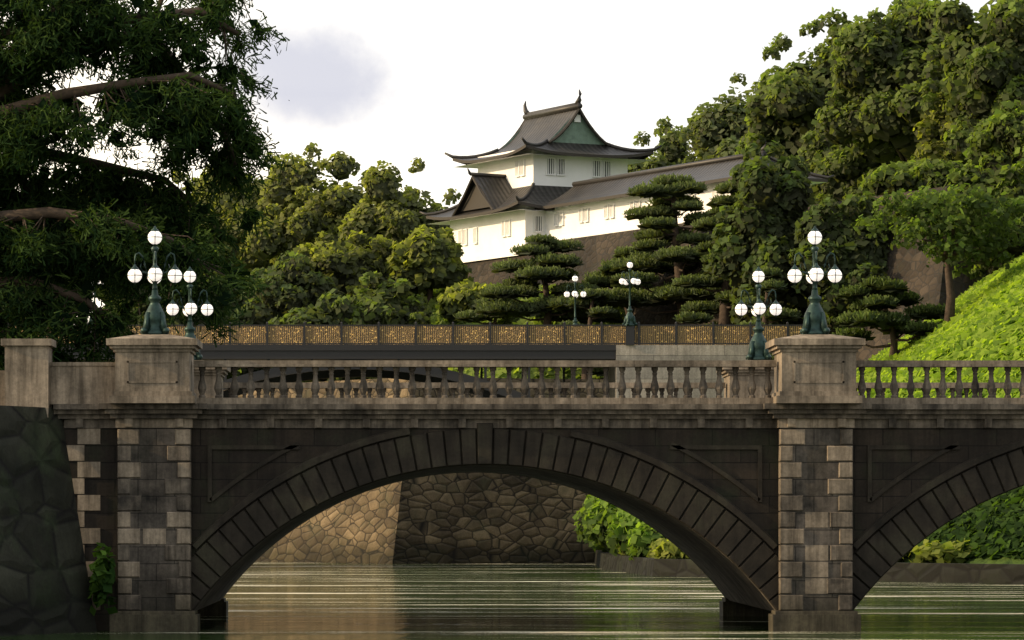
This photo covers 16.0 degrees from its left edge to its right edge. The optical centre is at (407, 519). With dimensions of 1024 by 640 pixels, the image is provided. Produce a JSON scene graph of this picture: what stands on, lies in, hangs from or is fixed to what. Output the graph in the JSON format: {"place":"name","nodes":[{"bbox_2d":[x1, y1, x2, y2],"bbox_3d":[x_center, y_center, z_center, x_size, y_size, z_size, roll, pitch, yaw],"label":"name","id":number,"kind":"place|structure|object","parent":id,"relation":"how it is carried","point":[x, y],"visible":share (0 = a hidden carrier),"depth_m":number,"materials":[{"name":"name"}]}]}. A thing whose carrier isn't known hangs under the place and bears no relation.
{"place":"outdoors","nodes":[
{"label":"outdoors","id":0,"kind":"place"},
{"bbox_2d":[3,0,996,319],"label":"sky","id":1,"kind":"structure","parent":0,"point":[396,82],"materials":[{"name":"white"}]},
{"bbox_2d":[0,562,1023,639],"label":"water","id":2,"kind":"structure","parent":0,"point":[356,601],"depth_m":100.36,"materials":[{"name":"green liquid"}]},
{"bbox_2d":[488,322,1023,563],"bbox_3d":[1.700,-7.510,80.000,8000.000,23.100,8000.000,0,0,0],"label":"ground","id":3,"kind":"structure","parent":0,"point":[984,559],"depth_m":142.56,"materials":[{"name":"green plant"}]},
{"bbox_2d":[7,322,802,397],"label":"iron bridge","id":4,"kind":"structure","parent":3,"relation":"on","point":[341,341],"depth_m":184.99,"materials":[{"name":"brown"}]},
{"bbox_2d":[0,0,1021,380],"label":"tree trunks and branches","id":5,"kind":"object","parent":3,"relation":"on","point":[60,214],"visible":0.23,"depth_m":98.23,"materials":[{"name":"brown plant"}]},
{"bbox_2d":[0,0,945,376],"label":"needles","id":6,"kind":"object","parent":5,"relation":"attached to","point":[46,40],"visible":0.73,"depth_m":97.70,"materials":[{"name":"green plant"}]},
{"bbox_2d":[0,334,1023,631],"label":"stone bridge","id":7,"kind":"structure","parent":3,"relation":"on","point":[800,482],"depth_m":79.92,"materials":[{"name":"grey stone"}]},
{"bbox_2d":[87,226,842,359],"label":"lamp posts","id":8,"kind":"object","parent":7,"relation":"on","point":[814,322],"visible":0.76,"depth_m":79.97,"materials":[{"name":"metal"}]},
{"bbox_2d":[93,231,841,315],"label":"lamp globes","id":9,"kind":"object","parent":8,"relation":"attached to","point":[174,308],"visible":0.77,"depth_m":80.31,"materials":[{"name":"white glass"}]},
{"bbox_2d":[0,0,1023,614],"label":"foliage","id":10,"kind":"object","parent":3,"relation":"on","point":[934,88],"visible":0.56,"depth_m":231.65,"materials":[{"name":"green plant"}]},
{"bbox_2d":[0,186,1023,635],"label":"walls","id":11,"kind":"structure","parent":3,"relation":"on","point":[440,518],"depth_m":202.72,"materials":[{"name":"stone"}]},
{"bbox_2d":[430,108,825,262],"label":"castle walls","id":12,"kind":"structure","parent":3,"relation":"on","point":[498,234],"depth_m":247.77,"materials":[{"name":"white paint"}]},
{"bbox_2d":[419,89,833,215],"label":"yagura ridges","id":13,"kind":"object","parent":12,"relation":"on","point":[576,105],"visible":0.62,"depth_m":246.83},
{"bbox_2d":[426,110,827,221],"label":"roof","id":14,"kind":"structure","parent":12,"relation":"on","point":[500,194],"depth_m":247.34,"materials":[{"name":"grey tile"}]}
]}

